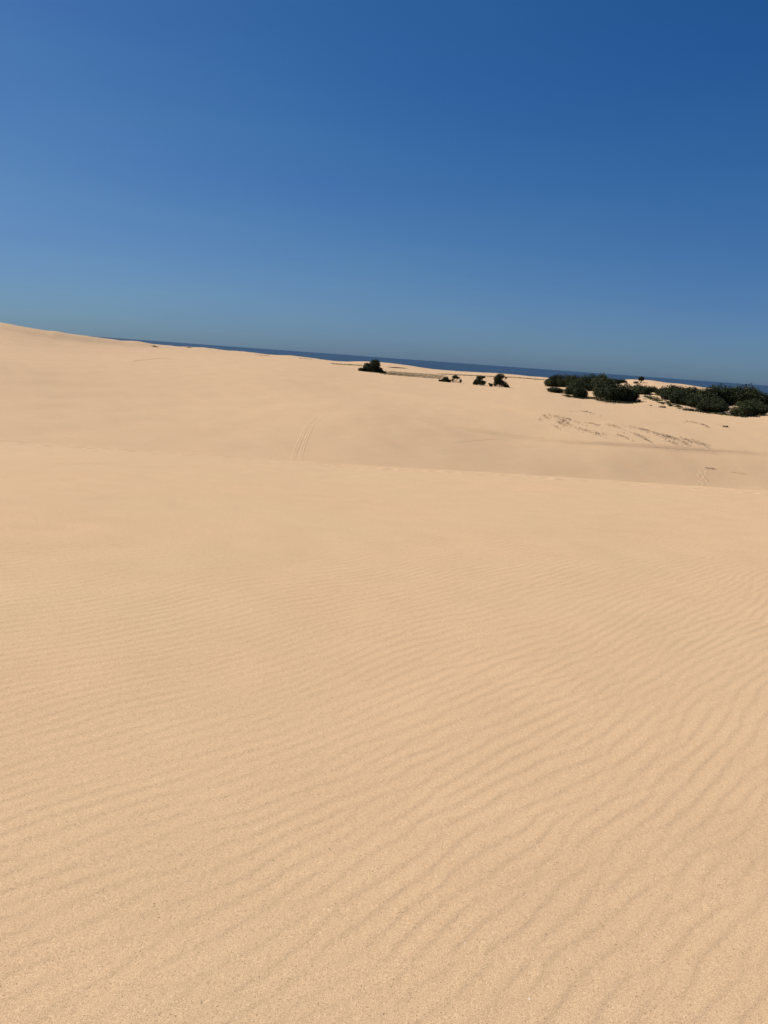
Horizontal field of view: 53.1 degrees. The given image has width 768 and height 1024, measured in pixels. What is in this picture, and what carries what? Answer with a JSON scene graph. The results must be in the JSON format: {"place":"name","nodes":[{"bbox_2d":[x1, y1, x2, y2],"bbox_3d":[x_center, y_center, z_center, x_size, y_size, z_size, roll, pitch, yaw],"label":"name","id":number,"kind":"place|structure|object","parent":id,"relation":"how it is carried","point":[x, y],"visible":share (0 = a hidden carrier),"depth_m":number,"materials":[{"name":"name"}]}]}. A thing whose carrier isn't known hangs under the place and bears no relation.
{"place":"outdoors","nodes":[
{"label":"outdoors","id":0,"kind":"place"},
{"bbox_2d":[0,323,767,1023],"bbox_3d":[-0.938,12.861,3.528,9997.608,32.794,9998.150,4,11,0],"label":"sand dunes","id":1,"kind":"structure","parent":0,"point":[378,705],"depth_m":3.75,"materials":[{"name":"beige sand"}]},
{"bbox_2d":[127,358,174,361],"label":"tyre track","id":2,"kind":"structure","parent":1,"relation":"on","point":[148,359],"depth_m":223.09,"materials":[{"name":"beige sand"}]},
{"bbox_2d":[290,415,318,460],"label":"tyre track","id":3,"kind":"structure","parent":1,"relation":"on","point":[298,444],"depth_m":95.69,"materials":[{"name":"beige sand"}]},
{"bbox_2d":[298,416,322,460],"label":"tyre track","id":4,"kind":"structure","parent":1,"relation":"on","point":[303,447],"depth_m":95.05,"materials":[{"name":"beige sand"}]},
{"bbox_2d":[358,359,385,372],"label":"coastal shrub","id":5,"kind":"object","parent":1,"relation":"on","point":[373,365],"visible":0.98,"depth_m":325.42,"materials":[{"name":"green plant"}]},
{"bbox_2d":[438,376,451,381],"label":"coastal shrub","id":6,"kind":"object","parent":1,"relation":"on","point":[445,379],"visible":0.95,"depth_m":287.10,"materials":[{"name":"green plant"}]},
{"bbox_2d":[452,375,461,382],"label":"coastal shrub","id":7,"kind":"object","parent":1,"relation":"on","point":[455,377],"visible":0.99,"depth_m":290.97,"materials":[{"name":"green plant"}]},
{"bbox_2d":[473,375,485,384],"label":"coastal shrub","id":8,"kind":"object","parent":1,"relation":"on","point":[479,380],"visible":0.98,"depth_m":280.92,"materials":[{"name":"green plant"}]},
{"bbox_2d":[437,373,543,379],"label":"swale grass","id":9,"kind":"structure","parent":1,"relation":"on","point":[492,376],"depth_m":432.36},
{"bbox_2d":[440,436,544,444],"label":"tyre track","id":10,"kind":"structure","parent":1,"relation":"on","point":[480,439],"depth_m":121.04,"materials":[{"name":"beige sand"}]},
{"bbox_2d":[493,373,509,386],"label":"coastal shrub","id":11,"kind":"object","parent":1,"relation":"on","point":[497,378],"visible":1,"depth_m":276.36,"materials":[{"name":"green plant"}]},
{"bbox_2d":[544,376,556,386],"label":"coastal shrub","id":12,"kind":"object","parent":1,"relation":"on","point":[550,382],"visible":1,"depth_m":326.04,"materials":[{"name":"green plant"}]},
{"bbox_2d":[546,386,564,392],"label":"coastal shrub","id":13,"kind":"object","parent":1,"relation":"on","point":[557,389],"visible":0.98,"depth_m":264.15,"materials":[{"name":"green plant"}]},
{"bbox_2d":[551,374,563,386],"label":"coastal shrub","id":14,"kind":"object","parent":1,"relation":"on","point":[556,377],"visible":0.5,"depth_m":327.26,"materials":[{"name":"green plant"}]},
{"bbox_2d":[557,374,569,386],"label":"coastal shrub","id":15,"kind":"object","parent":1,"relation":"on","point":[562,379],"visible":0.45,"depth_m":324.46,"materials":[{"name":"green plant"}]},
{"bbox_2d":[564,384,574,394],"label":"coastal shrub","id":16,"kind":"object","parent":1,"relation":"on","point":[568,389],"visible":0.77,"depth_m":258.97,"materials":[{"name":"green plant"}]},
{"bbox_2d":[565,375,579,386],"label":"coastal shrub","id":17,"kind":"object","parent":1,"relation":"on","point":[569,379],"visible":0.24,"depth_m":315.53,"materials":[{"name":"green plant"}]},
{"bbox_2d":[566,379,587,390],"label":"coastal shrub","id":18,"kind":"object","parent":1,"relation":"on","point":[576,383],"visible":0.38,"depth_m":283.93,"materials":[{"name":"green plant"}]},
{"bbox_2d":[571,384,588,397],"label":"coastal shrub","id":19,"kind":"object","parent":1,"relation":"on","point":[578,391],"visible":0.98,"depth_m":244.37,"materials":[{"name":"green plant"}]},
{"bbox_2d":[573,374,591,383],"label":"coastal shrub","id":20,"kind":"object","parent":1,"relation":"on","point":[581,379],"visible":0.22,"depth_m":304.89,"materials":[{"name":"green plant"}]},
{"bbox_2d":[583,374,596,383],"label":"coastal shrub","id":21,"kind":"object","parent":1,"relation":"on","point":[589,379],"visible":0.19,"depth_m":302.70,"materials":[{"name":"green plant"}]},
{"bbox_2d":[586,380,600,390],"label":"coastal shrub","id":22,"kind":"object","parent":1,"relation":"on","point":[590,386],"visible":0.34,"depth_m":282.88,"materials":[{"name":"green plant"}]},
{"bbox_2d":[592,380,608,396],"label":"coastal shrub","id":23,"kind":"object","parent":1,"relation":"on","point":[598,385],"visible":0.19,"depth_m":254.38,"materials":[{"name":"green plant"}]},
{"bbox_2d":[591,373,611,384],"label":"coastal shrub","id":24,"kind":"object","parent":1,"relation":"on","point":[600,377],"visible":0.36,"depth_m":296.66,"materials":[{"name":"green plant"}]},
{"bbox_2d":[561,394,641,403],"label":"sprawling ground cover","id":25,"kind":"object","parent":1,"relation":"on","point":[608,401],"visible":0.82,"depth_m":235.72,"materials":[{"name":"green plant"}]},
{"bbox_2d":[594,381,612,398],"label":"coastal shrub","id":26,"kind":"object","parent":1,"relation":"on","point":[600,390],"visible":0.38,"depth_m":243.69,"materials":[{"name":"green plant"}]},
{"bbox_2d":[602,379,629,400],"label":"coastal shrub","id":27,"kind":"object","parent":1,"relation":"on","point":[613,392],"visible":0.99,"depth_m":237.44,"materials":[{"name":"green plant"}]},
{"bbox_2d":[620,383,636,400],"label":"coastal shrub","id":28,"kind":"object","parent":1,"relation":"on","point":[629,397],"visible":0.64,"depth_m":238.34,"materials":[{"name":"green plant"}]},
{"bbox_2d":[631,389,640,400],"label":"coastal shrub","id":29,"kind":"object","parent":1,"relation":"on","point":[636,393],"visible":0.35,"depth_m":241.89,"materials":[{"name":"green plant"}]},
{"bbox_2d":[631,383,641,393],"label":"coastal shrub","id":30,"kind":"object","parent":1,"relation":"on","point":[635,388],"visible":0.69,"depth_m":270.95,"materials":[{"name":"green plant"}]},
{"bbox_2d":[520,438,767,455],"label":"tyre track","id":31,"kind":"structure","parent":1,"relation":"on","point":[654,446],"depth_m":127.38,"materials":[{"name":"beige sand"}]},
{"bbox_2d":[639,385,652,394],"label":"coastal shrub","id":32,"kind":"object","parent":1,"relation":"on","point":[646,390],"visible":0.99,"depth_m":268.03,"materials":[{"name":"green plant"}]},
{"bbox_2d":[654,385,667,395],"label":"coastal shrub","id":33,"kind":"object","parent":1,"relation":"on","point":[659,390],"visible":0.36,"depth_m":263.78,"materials":[{"name":"green plant"}]},
{"bbox_2d":[642,395,680,406],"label":"sprawling ground cover","id":34,"kind":"object","parent":1,"relation":"on","point":[656,399],"visible":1,"depth_m":245.35,"materials":[{"name":"green plant"}]},
{"bbox_2d":[659,385,679,399],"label":"coastal shrub","id":35,"kind":"object","parent":1,"relation":"on","point":[665,393],"visible":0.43,"depth_m":249.19,"materials":[{"name":"green plant"}]},
{"bbox_2d":[668,389,686,404],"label":"coastal shrub","id":36,"kind":"object","parent":1,"relation":"on","point":[675,396],"visible":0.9,"depth_m":236.85,"materials":[{"name":"green plant"}]},
{"bbox_2d":[646,430,714,452],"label":"root litter","id":37,"kind":"object","parent":1,"relation":"on","point":[679,439],"visible":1,"depth_m":136.62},
{"bbox_2d":[677,386,692,394],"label":"coastal shrub","id":38,"kind":"object","parent":1,"relation":"on","point":[686,389],"visible":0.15,"depth_m":246.31,"materials":[{"name":"green plant"}]},
{"bbox_2d":[680,395,693,404],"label":"coastal shrub","id":39,"kind":"object","parent":1,"relation":"on","point":[683,400],"visible":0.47,"depth_m":234.52,"materials":[{"name":"green plant"}]},
{"bbox_2d":[685,386,702,396],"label":"coastal shrub","id":40,"kind":"object","parent":1,"relation":"on","point":[695,389],"visible":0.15,"depth_m":242.63,"materials":[{"name":"green plant"}]},
{"bbox_2d":[686,396,702,407],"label":"coastal shrub","id":41,"kind":"object","parent":1,"relation":"on","point":[692,402],"visible":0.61,"depth_m":228.68,"materials":[{"name":"green plant"}]},
{"bbox_2d":[696,469,708,485],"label":"footprints","id":42,"kind":"object","parent":1,"relation":"on","point":[703,477],"visible":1,"depth_m":115.55,"materials":[{"name":"beige sand"}]},
{"bbox_2d":[690,387,716,398],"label":"coastal shrub","id":43,"kind":"object","parent":1,"relation":"on","point":[704,393],"visible":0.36,"depth_m":236.98,"materials":[{"name":"green plant"}]},
{"bbox_2d":[696,400,712,411],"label":"coastal shrub","id":44,"kind":"object","parent":1,"relation":"on","point":[703,406],"visible":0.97,"depth_m":216.67,"materials":[{"name":"green plant"}]},
{"bbox_2d":[698,396,716,403],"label":"coastal shrub","id":45,"kind":"object","parent":1,"relation":"on","point":[709,400],"visible":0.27,"depth_m":227.47,"materials":[{"name":"green plant"}]},
{"bbox_2d":[702,384,724,399],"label":"coastal shrub","id":46,"kind":"object","parent":1,"relation":"on","point":[719,395],"visible":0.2,"depth_m":240.12,"materials":[{"name":"green plant"}]},
{"bbox_2d":[707,402,720,412],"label":"coastal shrub","id":47,"kind":"object","parent":1,"relation":"on","point":[716,407],"visible":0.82,"depth_m":216.50,"materials":[{"name":"green plant"}]},
{"bbox_2d":[709,383,730,403],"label":"coastal shrub","id":48,"kind":"object","parent":1,"relation":"on","point":[724,390],"visible":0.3,"depth_m":242.17,"materials":[{"name":"green plant"}]},
{"bbox_2d":[712,397,728,405],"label":"coastal shrub","id":49,"kind":"object","parent":1,"relation":"on","point":[719,400],"visible":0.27,"depth_m":228.16,"materials":[{"name":"green plant"}]},
{"bbox_2d":[676,408,767,417],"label":"sprawling ground cover","id":50,"kind":"object","parent":1,"relation":"on","point":[685,409],"visible":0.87,"depth_m":209.71,"materials":[{"name":"green plant"}]},
{"bbox_2d":[715,402,729,411],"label":"coastal shrub","id":51,"kind":"object","parent":1,"relation":"on","point":[723,407],"visible":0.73,"depth_m":217.43,"materials":[{"name":"green plant"}]},
{"bbox_2d":[723,385,737,400],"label":"coastal shrub","id":52,"kind":"object","parent":1,"relation":"on","point":[731,389],"visible":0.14,"depth_m":244.40,"materials":[{"name":"green plant"}]},
{"bbox_2d":[725,384,750,404],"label":"coastal shrub","id":53,"kind":"object","parent":1,"relation":"on","point":[736,398],"visible":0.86,"depth_m":241.05,"materials":[{"name":"green plant"}]},
{"bbox_2d":[727,401,752,415],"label":"coastal shrub","id":54,"kind":"object","parent":1,"relation":"on","point":[743,409],"visible":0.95,"depth_m":205.96,"materials":[{"name":"green plant"}]},
{"bbox_2d":[736,383,762,401],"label":"coastal shrub","id":55,"kind":"object","parent":1,"relation":"on","point":[752,393],"visible":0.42,"depth_m":241.21,"materials":[{"name":"green plant"}]},
{"bbox_2d":[747,402,757,414],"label":"coastal shrub","id":56,"kind":"object","parent":1,"relation":"on","point":[754,410],"visible":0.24,"depth_m":209.85,"materials":[{"name":"green plant"}]},
{"bbox_2d":[743,398,766,406],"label":"coastal shrub","id":57,"kind":"object","parent":1,"relation":"on","point":[755,402],"visible":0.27,"depth_m":228.66,"materials":[{"name":"green plant"}]},
{"bbox_2d":[753,387,766,403],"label":"coastal shrub","id":58,"kind":"object","parent":1,"relation":"on","point":[764,395],"visible":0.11,"depth_m":248.38,"materials":[{"name":"green plant"}]},
{"bbox_2d":[755,403,767,414],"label":"coastal shrub","id":59,"kind":"object","parent":1,"relation":"on","point":[762,409],"visible":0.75,"depth_m":210.24,"materials":[{"name":"green plant"}]},
{"bbox_2d":[0,0,767,385],"label":"sky","id":60,"kind":"structure","parent":0,"point":[563,185],"materials":[{"name":"blue"}]},
{"bbox_2d":[380,370,443,378],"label":"swale grass","id":61,"kind":"structure","parent":0,"point":[408,375],"depth_m":336.23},
{"bbox_2d":[91,336,767,395],"bbox_3d":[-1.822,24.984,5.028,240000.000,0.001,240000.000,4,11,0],"label":"sea","id":62,"kind":"structure","parent":0,"point":[464,367],"depth_m":7274.81,"materials":[{"name":"liquid"}]}
]}

